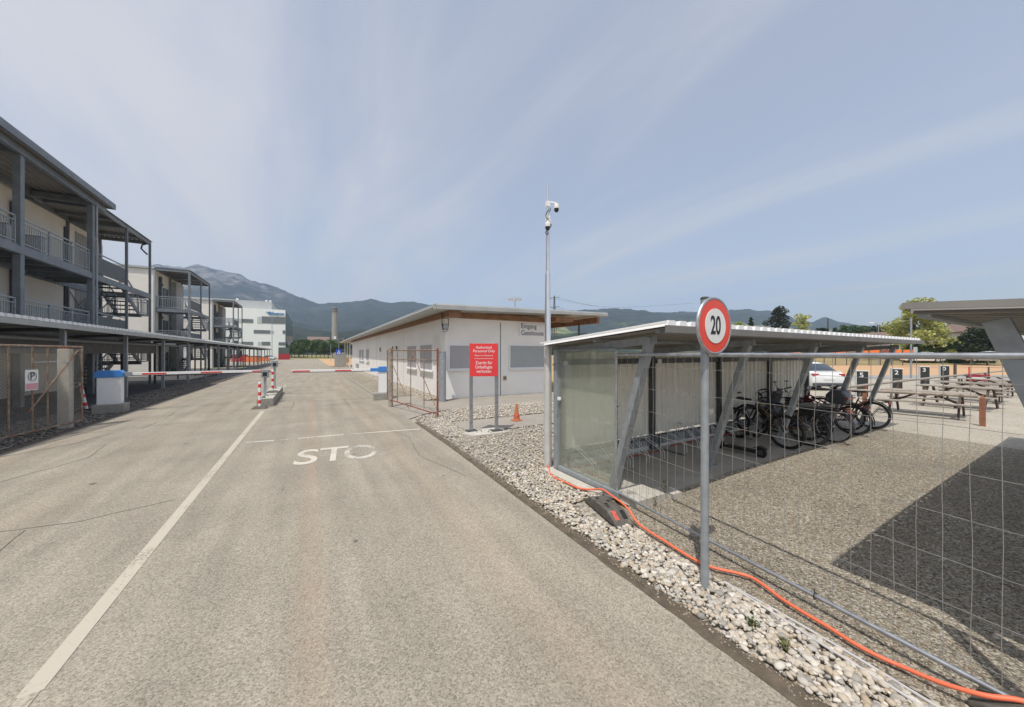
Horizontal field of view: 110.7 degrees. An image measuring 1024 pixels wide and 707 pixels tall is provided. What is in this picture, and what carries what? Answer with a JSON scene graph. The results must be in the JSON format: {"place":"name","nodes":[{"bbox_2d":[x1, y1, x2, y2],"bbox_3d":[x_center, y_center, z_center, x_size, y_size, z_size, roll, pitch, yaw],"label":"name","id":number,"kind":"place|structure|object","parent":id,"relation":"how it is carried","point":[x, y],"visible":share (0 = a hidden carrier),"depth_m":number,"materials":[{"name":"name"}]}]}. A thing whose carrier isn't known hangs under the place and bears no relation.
{"place":"outdoors","nodes":[
{"label":"outdoors","id":0,"kind":"place"},
{"bbox_2d":[0,368,246,425],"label":"car park","id":1,"kind":"structure","parent":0,"point":[138,385],"depth_m":18.14,"materials":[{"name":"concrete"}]},
{"bbox_2d":[0,312,271,397],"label":"covered walkway","id":2,"kind":"structure","parent":1,"relation":"on","point":[124,345],"depth_m":16.05,"materials":[{"name":"metal"}]},
{"bbox_2d":[0,363,278,450],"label":"gravel strip","id":3,"kind":"object","parent":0,"point":[229,375],"visible":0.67,"depth_m":12.89,"materials":[{"name":"gravel"}]},
{"bbox_2d":[57,347,73,429],"bbox_3d":[-11.906,0.920,9.430,0.220,2.160,0.220,0,0,-30],"label":"concrete post","id":4,"kind":"object","parent":3,"relation":"on","point":[68,426],"visible":0.83,"depth_m":9.36,"materials":[{"name":"concrete"}]},
{"bbox_2d":[0,344,82,439],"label":"chain link gate","id":5,"kind":"structure","parent":4,"relation":"attached to","point":[31,409],"depth_m":8.58,"materials":[{"name":"metal"}]},
{"bbox_2d":[25,369,37,390],"bbox_3d":[-11.255,0.620,8.295,0.018,0.480,0.330,0,0,-21],"label":"parking sign","id":6,"kind":"object","parent":5,"relation":"attached to","point":[31,379],"visible":1,"depth_m":8.28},
{"bbox_2d":[0,378,230,450],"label":"dark stones","id":7,"kind":"object","parent":3,"relation":"on","point":[143,398],"visible":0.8,"depth_m":11.56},
{"bbox_2d":[0,363,279,453],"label":"soil edge","id":8,"kind":"object","parent":3,"relation":"on","point":[32,442],"visible":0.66,"depth_m":9.94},
{"bbox_2d":[91,370,271,414],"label":"barrier gate","id":9,"kind":"structure","parent":3,"relation":"on","point":[110,391],"depth_m":11.87,"materials":[{"name":"white metal"}]},
{"bbox_2d":[101,386,116,400],"bbox_3d":[-13.456,1.340,11.810,0.350,0.480,0.008,0,0,-36],"label":"service door","id":10,"kind":"structure","parent":9,"relation":"in","point":[109,393],"depth_m":11.81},
{"bbox_2d":[191,359,291,368],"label":"gravel verge","id":11,"kind":"structure","parent":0,"point":[251,364],"depth_m":64.43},
{"bbox_2d":[184,298,242,367],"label":"office building","id":12,"kind":"structure","parent":11,"relation":"on","point":[218,326],"depth_m":50.74,"materials":[{"name":"paint"}]},
{"bbox_2d":[278,347,289,359],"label":"container","id":13,"kind":"object","parent":11,"relation":"on","point":[283,353],"visible":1,"depth_m":115.41,"materials":[{"name":"red"}]},
{"bbox_2d":[226,355,351,358],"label":"meadow","id":14,"kind":"structure","parent":0,"point":[313,357],"depth_m":179.49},
{"bbox_2d":[185,297,292,357],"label":"laboratory building","id":15,"kind":"structure","parent":14,"relation":"on","point":[263,326],"depth_m":165.96,"materials":[{"name":"paint"}]},
{"bbox_2d":[262,316,284,323],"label":"window","id":16,"kind":"structure","parent":15,"relation":"in","point":[265,319],"depth_m":167.59,"materials":[{"name":"grey glass"}]},
{"bbox_2d":[292,339,310,357],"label":"tree","id":17,"kind":"object","parent":14,"relation":"on","point":[301,349],"visible":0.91,"depth_m":163.37,"materials":[{"name":"green plant"}]},
{"bbox_2d":[305,339,323,355],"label":"tree","id":18,"kind":"object","parent":14,"relation":"on","point":[310,346],"visible":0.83,"depth_m":157.39,"materials":[{"name":"green plant"}]},
{"bbox_2d":[318,339,339,357],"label":"tree","id":19,"kind":"object","parent":14,"relation":"on","point":[326,345],"visible":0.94,"depth_m":157.61,"materials":[{"name":"green plant"}]},
{"bbox_2d":[331,307,337,355],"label":"chimney","id":20,"kind":"object","parent":14,"relation":"on","point":[334,324],"visible":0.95,"depth_m":298.08,"materials":[{"name":"concrete"}]},
{"bbox_2d":[334,352,345,365],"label":"screen wall","id":21,"kind":"structure","parent":0,"point":[342,359],"depth_m":55.91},
{"bbox_2d":[18,355,742,507],"bbox_3d":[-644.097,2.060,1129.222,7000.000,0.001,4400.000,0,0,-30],"label":"ground","id":22,"kind":"structure","parent":0,"point":[619,503],"depth_m":24.28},
{"bbox_2d":[0,116,151,407],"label":"office building","id":23,"kind":"structure","parent":22,"relation":"on","point":[60,207],"depth_m":17.29,"materials":[{"name":"paint"}]},
{"bbox_2d":[0,222,11,240],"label":"gallery cabinet","id":24,"kind":"object","parent":23,"relation":"on","point":[5,230],"visible":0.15,"depth_m":13.61,"materials":[{"name":"metal"}]},
{"bbox_2d":[25,235,45,253],"bbox_3d":[-20.727,-4.565,15.347,0.540,1.030,0.390,0,0,-30],"label":"gallery cabinet","id":25,"kind":"object","parent":23,"relation":"on","point":[44,244],"visible":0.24,"depth_m":15.26,"materials":[{"name":"metal"}]},
{"bbox_2d":[103,263,210,376],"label":"office building","id":26,"kind":"structure","parent":22,"relation":"on","point":[168,312],"depth_m":32.29,"materials":[{"name":"paint"}]},
{"bbox_2d":[339,303,607,398],"bbox_3d":[-11.965,-0.057,39.052,9.490,4.214,52.300,0,0,-30],"label":"gatehouse","id":27,"kind":"object","parent":22,"relation":"on","point":[453,331],"visible":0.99,"depth_m":17.30,"materials":[{"name":"metal"}]},
{"bbox_2d":[406,345,416,369],"bbox_3d":[-5.827,0.210,20.438,0.150,1.380,2.360,0,0,-30],"label":"window","id":28,"kind":"structure","parent":27,"relation":"in","point":[410,347],"depth_m":20.27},
{"bbox_2d":[418,343,432,371],"bbox_3d":[-4.385,0.210,17.910,0.150,1.380,2.380,0,0,-30],"label":"window","id":29,"kind":"structure","parent":27,"relation":"in","point":[425,365],"depth_m":17.83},
{"bbox_2d":[448,344,468,370],"bbox_3d":[-1.898,0.180,16.013,2.130,1.180,0.140,0,0,-30],"label":"window","id":30,"kind":"structure","parent":27,"relation":"in","point":[458,354],"depth_m":15.76,"materials":[{"name":"glass"}]},
{"bbox_2d":[509,344,544,369],"bbox_3d":[0.777,0.175,17.539,2.170,1.230,0.140,0,0,-30],"label":"window","id":31,"kind":"structure","parent":27,"relation":"in","point":[521,357],"depth_m":17.50,"materials":[{"name":"glass"}]},
{"bbox_2d":[544,185,558,466],"bbox_3d":[0.669,-0.475,6.221,0.299,4.950,0.231,0,0,-30],"label":"camera pole","id":32,"kind":"object","parent":22,"relation":"on","point":[548,402],"visible":0.91,"depth_m":6.16,"materials":[{"name":"metal"}]},
{"bbox_2d":[552,418,882,504],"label":"shelter slab","id":33,"kind":"structure","parent":22,"relation":"on","point":[655,469],"depth_m":6.43,"materials":[{"name":"concrete"}]},
{"bbox_2d":[568,434,664,476],"bbox_3d":[2.008,1.752,6.330,2.150,0.496,0.607,0,0,-30],"label":"bicycle rack","id":34,"kind":"object","parent":33,"relation":"on","point":[630,456],"visible":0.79,"depth_m":6.29,"materials":[{"name":"metal"}]},
{"bbox_2d":[658,422,734,455],"bbox_3d":[4.040,1.696,7.489,2.150,0.496,0.607,0,0,-30],"label":"bicycle rack","id":35,"kind":"object","parent":33,"relation":"on","point":[689,429],"visible":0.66,"depth_m":7.28,"materials":[{"name":"metal"}]},
{"bbox_2d":[540,320,924,498],"bbox_3d":[5.397,0.817,7.447,9.905,2.388,2.472,0,0,-30],"label":"bicycle shelter","id":36,"kind":"object","parent":33,"relation":"on","point":[584,396],"visible":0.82,"depth_m":6.68,"materials":[{"name":"metal"}]},
{"bbox_2d":[719,391,767,457],"bbox_3d":[4.427,1.354,6.863,0.512,1.156,0.864,0,0,-1],"label":"kick scooter","id":37,"kind":"object","parent":33,"relation":"on","point":[761,451],"visible":0.61,"depth_m":6.67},
{"bbox_2d":[628,429,873,506],"bbox_3d":[5.859,1.985,7.106,9.980,0.130,0.001,0,0,-30],"label":"slab edge","id":38,"kind":"object","parent":33,"relation":"attached to","point":[748,466],"visible":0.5,"depth_m":6.09,"materials":[{"name":"grey concrete"}]},
{"bbox_2d":[725,414,777,439],"bbox_3d":[6.108,1.682,8.668,2.150,0.496,0.607,0,0,-30],"label":"bicycle rack","id":39,"kind":"object","parent":33,"relation":"on","point":[729,421],"visible":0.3,"depth_m":8.40,"materials":[{"name":"metal"}]},
{"bbox_2d":[725,394,805,449],"bbox_3d":[5.300,1.401,7.612,0.622,1.065,1.768,-5,2,-22],"label":"bicycle","id":40,"kind":"object","parent":33,"relation":"on","point":[752,427],"visible":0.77,"depth_m":7.38,"materials":[{"name":"metal"}]},
{"bbox_2d":[733,389,825,439],"bbox_3d":[6.128,1.401,8.223,0.622,1.065,1.768,-8,6,-43],"label":"bicycle","id":41,"kind":"object","parent":33,"relation":"on","point":[821,433],"visible":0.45,"depth_m":8.03,"materials":[{"name":"metal"}]},
{"bbox_2d":[736,391,830,445],"bbox_3d":[5.875,1.400,7.792,0.622,1.065,1.768,-5,3,-34],"label":"bicycle","id":42,"kind":"object","parent":33,"relation":"on","point":[795,416],"visible":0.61,"depth_m":7.57,"materials":[{"name":"metal"}]},
{"bbox_2d":[759,380,855,435],"bbox_3d":[7.071,1.315,8.695,0.700,1.230,1.940,0,0,-30],"label":"bicycle","id":43,"kind":"object","parent":33,"relation":"on","point":[841,396],"visible":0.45,"depth_m":8.21,"materials":[{"name":"metal"}]},
{"bbox_2d":[764,390,855,442],"bbox_3d":[6.729,1.396,8.138,0.622,1.059,1.810,3,-2,-27],"label":"bicycle","id":44,"kind":"object","parent":33,"relation":"on","point":[847,417],"visible":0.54,"depth_m":7.74,"materials":[{"name":"metal"}]},
{"bbox_2d":[782,387,874,434],"bbox_3d":[7.739,1.396,8.782,0.622,1.059,1.810,-4,2,-35],"label":"bicycle","id":45,"kind":"object","parent":33,"relation":"on","point":[869,428],"visible":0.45,"depth_m":8.33,"materials":[{"name":"metal"}]},
{"bbox_2d":[795,385,867,429],"bbox_3d":[8.235,1.397,9.350,0.622,1.059,1.810,4,-2,-22],"label":"bicycle","id":46,"kind":"object","parent":33,"relation":"on","point":[844,428],"visible":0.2,"depth_m":8.92,"materials":[{"name":"metal"}]},
{"bbox_2d":[813,385,891,428],"bbox_3d":[8.974,1.396,9.511,0.622,1.059,1.810,3,-2,-28],"label":"bicycle","id":47,"kind":"object","parent":33,"relation":"on","point":[886,408],"visible":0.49,"depth_m":9.09,"materials":[{"name":"metal"}]},
{"bbox_2d":[342,366,432,399],"bbox_3d":[-14.454,1.990,34.927,1.100,0.001,45.000,0,0,-30],"label":"pebble bed","id":48,"kind":"object","parent":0,"point":[368,374],"visible":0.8,"depth_m":20.11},
{"bbox_2d":[0,359,797,706],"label":"road","id":49,"kind":"structure","parent":0,"point":[250,583],"depth_m":3.13,"materials":[{"name":"asphalt"}]},
{"bbox_2d":[10,691,39,706],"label":"road marking","id":50,"kind":"object","parent":49,"relation":"on","point":[22,701],"visible":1,"depth_m":2.03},
{"bbox_2d":[15,423,254,698],"bbox_3d":[-5.131,1.996,6.110,0.110,0.001,9.300,0,0,-30],"label":"road marking","id":51,"kind":"object","parent":49,"relation":"on","point":[44,675],"visible":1,"depth_m":2.87,"materials":[{"name":"paint"}]},
{"bbox_2d":[251,382,267,409],"bbox_3d":[-9.178,1.520,12.862,0.499,0.960,0.380,0,0,-30],"label":"guide post","id":52,"kind":"object","parent":49,"relation":"on","point":[259,406],"visible":1,"depth_m":12.82,"materials":[{"name":"plastic"}]},
{"bbox_2d":[257,387,282,405],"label":"traffic island","id":53,"kind":"structure","parent":49,"relation":"on","point":[270,399],"depth_m":13.65,"materials":[{"name":"grey concrete"}]},
{"bbox_2d":[261,369,268,395],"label":"card reader pillar","id":54,"kind":"structure","parent":53,"relation":"on","point":[265,374],"depth_m":14.20,"materials":[{"name":"metal"}]},
{"bbox_2d":[293,449,317,464],"bbox_3d":[-3.969,1.995,6.856,0.376,0.001,1.084,0,0,-25],"label":"road lettering","id":55,"kind":"object","parent":49,"relation":"on","point":[313,458],"visible":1,"depth_m":6.78,"materials":[{"name":"paint"}]},
{"bbox_2d":[320,446,347,460],"bbox_3d":[-3.558,1.995,7.056,0.532,0.001,1.057,0,0,-25],"label":"road lettering","id":56,"kind":"object","parent":49,"relation":"on","point":[333,456],"visible":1,"depth_m":7.27,"materials":[{"name":"paint"}]},
{"bbox_2d":[344,445,376,458],"bbox_3d":[-3.078,1.995,7.203,0.612,0.001,1.084,0,0,-25],"label":"road lettering","id":57,"kind":"object","parent":49,"relation":"on","point":[355,457],"visible":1,"depth_m":7.05,"materials":[{"name":"paint"}]},
{"bbox_2d":[415,422,830,706],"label":"soil edge","id":58,"kind":"object","parent":49,"relation":"on","point":[760,671],"visible":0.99,"depth_m":2.73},
{"bbox_2d":[417,421,825,703],"bbox_3d":[-0.032,1.995,5.335,0.178,0.022,11.702,0,0,-28],"label":"edge grit","id":59,"kind":"object","parent":58,"relation":"on","point":[766,665],"visible":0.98,"depth_m":3.04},
{"bbox_2d":[340,373,553,418],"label":"path","id":60,"kind":"structure","parent":0,"point":[408,412],"depth_m":14.39,"materials":[{"name":"concrete"}]},
{"bbox_2d":[291,366,386,399],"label":"barrier gate","id":61,"kind":"structure","parent":60,"relation":"on","point":[381,394],"depth_m":15.23,"materials":[{"name":"white metal"}]},
{"bbox_2d":[333,366,409,395],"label":"gravel verge","id":62,"kind":"structure","parent":60,"relation":"on","point":[368,383],"depth_m":24.98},
{"bbox_2d":[388,348,392,406],"bbox_3d":[-4.547,0.895,13.259,0.180,2.210,0.180,0,0,-30],"label":"gate post","id":63,"kind":"object","parent":60,"relation":"on","point":[390,380],"visible":0.99,"depth_m":13.19,"materials":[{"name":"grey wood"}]},
{"bbox_2d":[387,348,438,417],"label":"rusty swing gate","id":64,"kind":"structure","parent":63,"relation":"attached to","point":[437,360],"depth_m":11.95,"materials":[{"name":"metal"}]},
{"bbox_2d":[439,351,445,401],"bbox_3d":[-2.892,0.945,14.698,0.310,2.110,0.310,0,0,-30],"label":"gate post","id":65,"kind":"object","parent":60,"relation":"on","point":[442,376],"visible":0.88,"depth_m":14.57,"materials":[{"name":"metal"}]},
{"bbox_2d":[446,391,553,400],"bbox_3d":[0.975,1.997,17.566,8.900,0.001,0.850,0,0,-30],"label":"soil edge","id":66,"kind":"object","parent":60,"relation":"on","point":[498,396],"visible":0.4,"depth_m":16.42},
{"bbox_2d":[453,412,553,429],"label":"path","id":67,"kind":"structure","parent":0,"point":[528,420],"depth_m":10.19,"materials":[{"name":"concrete"}]},
{"bbox_2d":[0,0,1023,326],"label":"sky","id":68,"kind":"structure","parent":0,"point":[846,161],"materials":[{"name":"blue"}]},
{"bbox_2d":[151,264,876,354],"bbox_3d":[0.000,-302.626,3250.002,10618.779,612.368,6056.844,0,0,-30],"label":"hills","id":69,"kind":"structure","parent":0,"point":[308,318],"depth_m":1763.59,"materials":[{"name":"plant"}]},
{"bbox_2d":[410,401,942,705],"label":"pebble bed","id":70,"kind":"object","parent":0,"point":[592,512],"visible":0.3,"depth_m":4.64,"materials":[{"name":"gravel"}]},
{"bbox_2d":[462,427,509,438],"bbox_3d":[-0.707,1.944,8.829,1.115,0.153,0.678,0,0,-30],"label":"concrete pad","id":71,"kind":"object","parent":70,"relation":"on","point":[484,432],"visible":0.86,"depth_m":8.68,"materials":[{"name":"concrete"}]},
{"bbox_2d":[465,343,502,431],"bbox_3d":[-0.706,0.840,8.877,0.957,2.200,0.294,0,0,-4],"label":"notice board","id":72,"kind":"object","parent":71,"relation":"on","point":[483,359],"visible":1,"depth_m":8.83,"materials":[{"name":"metal"}]},
{"bbox_2d":[366,375,614,508],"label":"river pebbles","id":73,"kind":"object","parent":70,"relation":"on","point":[545,496],"visible":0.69,"depth_m":7.50,"materials":[{"name":"gravel"}]},
{"bbox_2d":[543,467,602,495],"bbox_3d":[0.901,1.988,5.505,0.180,0.065,1.230,0,0,-30],"label":"kerb stone","id":74,"kind":"object","parent":70,"relation":"on","point":[568,478],"visible":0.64,"depth_m":5.44,"materials":[{"name":"concrete"}]},
{"bbox_2d":[584,495,633,527],"bbox_3d":[1.194,1.935,4.446,0.230,0.129,0.800,0,0,-16],"label":"fence foot","id":75,"kind":"object","parent":70,"relation":"on","point":[612,512],"visible":0.98,"depth_m":4.28},
{"bbox_2d":[696,296,730,590],"bbox_3d":[1.687,0.783,3.026,0.492,2.534,0.119,0,0,-30],"label":"speed sign","id":76,"kind":"object","parent":70,"relation":"on","point":[713,326],"visible":0.98,"depth_m":3.00,"materials":[{"name":"metal"}]},
{"bbox_2d":[544,494,944,706],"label":"river pebbles","id":77,"kind":"object","parent":70,"relation":"on","point":[722,609],"visible":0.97,"depth_m":2.60,"materials":[{"name":"stone"}]},
{"bbox_2d":[724,581,924,706],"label":"cable","id":78,"kind":"object","parent":77,"relation":"on","point":[845,658],"visible":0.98,"depth_m":2.33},
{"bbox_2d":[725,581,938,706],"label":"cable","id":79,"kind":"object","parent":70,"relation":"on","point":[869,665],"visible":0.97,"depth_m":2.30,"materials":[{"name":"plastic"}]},
{"bbox_2d":[601,429,1023,706],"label":"gravel yard","id":80,"kind":"structure","parent":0,"point":[1010,455],"depth_m":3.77,"materials":[{"name":"gravel"}]},
{"bbox_2d":[613,483,664,508],"bbox_3d":[1.746,1.972,4.910,0.580,0.095,0.440,0,0,-30],"label":"foundation block","id":81,"kind":"object","parent":80,"relation":"on","point":[639,489],"depth_m":4.82,"materials":[{"name":"concrete"}]},
{"bbox_2d":[653,486,681,499],"bbox_3d":[2.202,1.978,5.009,0.250,0.085,0.280,0,0,-30],"label":"foundation block","id":82,"kind":"object","parent":80,"relation":"on","point":[670,494],"depth_m":4.92,"materials":[{"name":"concrete"}]},
{"bbox_2d":[546,465,1023,703],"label":"hose","id":83,"kind":"object","parent":80,"relation":"on","point":[1006,698],"visible":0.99,"depth_m":2.43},
{"bbox_2d":[902,298,1023,406],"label":"bicycle shelter","id":84,"kind":"object","parent":80,"relation":"on","point":[1000,322],"visible":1,"depth_m":2.16,"materials":[{"name":"metal"}]},
{"bbox_2d":[967,686,1023,706],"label":"fence foot","id":85,"kind":"object","parent":80,"relation":"on","point":[974,701],"visible":0.67,"depth_m":1.97},
{"bbox_2d":[615,351,1023,695],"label":"fence panel","id":86,"kind":"object","parent":85,"relation":"on","point":[988,356],"visible":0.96,"depth_m":2.62,"materials":[{"name":"metal"}]},
{"bbox_2d":[784,378,1009,424],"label":"trodden ground","id":87,"kind":"structure","parent":0,"point":[906,411],"depth_m":14.02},
{"bbox_2d":[809,362,844,388],"bbox_3d":[16.747,1.214,20.480,2.095,1.469,4.360,0,0,7],"label":"parked car","id":88,"kind":"object","parent":87,"relation":"on","point":[823,369],"visible":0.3,"depth_m":18.41,"materials":[{"name":"white metal"}]},
{"bbox_2d":[855,370,867,396],"bbox_3d":[15.808,1.357,15.982,0.420,1.185,0.240,0,0,32],"label":"parking bollard","id":89,"kind":"object","parent":87,"relation":"on","point":[859,374],"visible":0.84,"depth_m":15.93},
{"bbox_2d":[890,368,902,388],"bbox_3d":[19.785,1.357,18.193,0.420,1.185,0.240,0,0,32],"label":"parking bollard","id":90,"kind":"object","parent":87,"relation":"on","point":[897,373],"visible":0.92,"depth_m":18.11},
{"bbox_2d":[846,388,977,411],"bbox_3d":[11.529,1.552,10.408,2.679,0.895,0.126,0,0,42],"label":"wooden rail","id":91,"kind":"object","parent":87,"relation":"on","point":[928,393],"visible":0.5,"depth_m":10.19,"materials":[{"name":"brown wood"}]},
{"bbox_2d":[837,370,1004,407],"bbox_3d":[21.663,1.542,17.529,25.010,0.915,0.226,0,0,-28],"label":"wooden rail","id":92,"kind":"object","parent":87,"relation":"on","point":[864,395],"visible":0.59,"depth_m":14.72,"materials":[{"name":"brown wood"}]},
{"bbox_2d":[918,366,929,386],"bbox_3d":[24.427,1.357,20.955,0.420,1.185,0.240,0,0,32],"label":"parking bollard","id":93,"kind":"object","parent":87,"relation":"on","point":[923,371],"visible":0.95,"depth_m":20.89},
{"bbox_2d":[938,365,948,383],"bbox_3d":[27.628,1.357,22.608,0.420,1.185,0.240,0,0,32],"label":"parking bollard","id":94,"kind":"object","parent":87,"relation":"on","point":[943,370],"visible":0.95,"depth_m":22.58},
{"bbox_2d":[968,367,989,381],"bbox_3d":[24.589,1.350,18.623,0.720,1.300,0.071,0,0,35],"label":"bench","id":95,"kind":"object","parent":87,"relation":"on","point":[976,376],"visible":0.59,"depth_m":18.59,"materials":[{"name":"red wood"}]},
{"bbox_2d":[813,358,1001,364],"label":"embankment","id":96,"kind":"structure","parent":0,"point":[842,361],"depth_m":65.81,"materials":[{"name":"soil"}]},
{"bbox_2d":[868,297,964,352],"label":"tree","id":97,"kind":"object","parent":96,"relation":"on","point":[901,324],"visible":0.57,"depth_m":68.47,"materials":[{"name":"green plant"}]},
{"bbox_2d":[931,324,1023,345],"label":"house","id":98,"kind":"structure","parent":96,"relation":"on","point":[958,330],"depth_m":83.27,"materials":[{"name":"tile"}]},
{"bbox_2d":[829,365,1006,374],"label":"harvested field","id":99,"kind":"structure","parent":0,"point":[876,369],"depth_m":47.62,"materials":[{"name":"soil"}]},
{"bbox_2d":[794,349,912,364],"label":"orange barrier","id":100,"kind":"object","parent":99,"relation":"on","point":[887,351],"visible":0.27,"depth_m":59.78,"materials":[{"name":"brown plastic"}]},
{"bbox_2d":[900,352,945,361],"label":"parked car","id":101,"kind":"object","parent":99,"relation":"on","point":[930,360],"visible":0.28,"depth_m":51.91,"materials":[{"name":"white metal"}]},
{"bbox_2d":[955,327,995,364],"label":"tree","id":102,"kind":"object","parent":99,"relation":"on","point":[976,339],"visible":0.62,"depth_m":60.12,"materials":[{"name":"green plant"}]},
{"bbox_2d":[845,375,1009,379],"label":"side road","id":103,"kind":"structure","parent":0,"point":[885,376],"depth_m":30.98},
{"bbox_2d":[910,318,917,377],"bbox_3d":[31.369,-0.400,27.655,0.500,4.800,0.359,0,0,-30],"label":"pole sign","id":104,"kind":"object","parent":103,"relation":"on","point":[915,349],"visible":0.67,"depth_m":27.73,"materials":[{"name":"metal"}]},
{"bbox_2d":[881,389,1023,449],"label":"trodden ground","id":105,"kind":"structure","parent":0,"point":[1013,414],"depth_m":9.67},
{"bbox_2d":[877,388,977,419],"bbox_3d":[13.156,1.576,11.246,1.700,0.787,1.900,0,0,-34],"label":"picnic table","id":106,"kind":"object","parent":105,"relation":"on","point":[959,402],"visible":0.86,"depth_m":11.01,"materials":[{"name":"brown wood"}]},
{"bbox_2d":[917,384,1010,408],"bbox_3d":[16.184,1.576,12.800,1.700,0.787,1.900,0,0,-25],"label":"picnic table","id":107,"kind":"object","parent":105,"relation":"on","point":[994,396],"visible":0.77,"depth_m":12.42,"materials":[{"name":"brown wood"}]},
{"bbox_2d":[934,381,1012,403],"bbox_3d":[18.803,1.576,14.466,1.700,0.787,1.900,0,0,-33],"label":"picnic table","id":108,"kind":"object","parent":105,"relation":"on","point":[998,392],"visible":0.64,"depth_m":14.22,"materials":[{"name":"brown wood"}]},
{"bbox_2d":[948,377,1013,397],"bbox_3d":[21.942,1.576,16.430,1.700,0.787,1.900,0,0,-30],"label":"picnic table","id":109,"kind":"object","parent":105,"relation":"on","point":[1008,387],"visible":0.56,"depth_m":16.27,"materials":[{"name":"brown wood"}]},
{"bbox_2d":[979,395,985,426],"bbox_3d":[12.578,1.550,9.454,0.100,0.900,0.100,0,0,-30],"label":"wooden stake","id":110,"kind":"object","parent":105,"relation":"on","point":[982,410],"visible":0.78,"depth_m":9.42,"materials":[{"name":"red wood"}]},
{"label":"meadow","id":111,"kind":"structure","parent":0,"visible":0},
{"bbox_2d":[760,305,791,352],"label":"tree","id":112,"kind":"object","parent":111,"relation":"on","point":[779,318],"visible":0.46,"depth_m":99.26,"materials":[{"name":"green plant"}]},
{"bbox_2d":[791,313,811,329],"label":"tree","id":113,"kind":"object","parent":111,"relation":"on","point":[797,322],"visible":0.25,"depth_m":79.63,"materials":[{"name":"green plant"}]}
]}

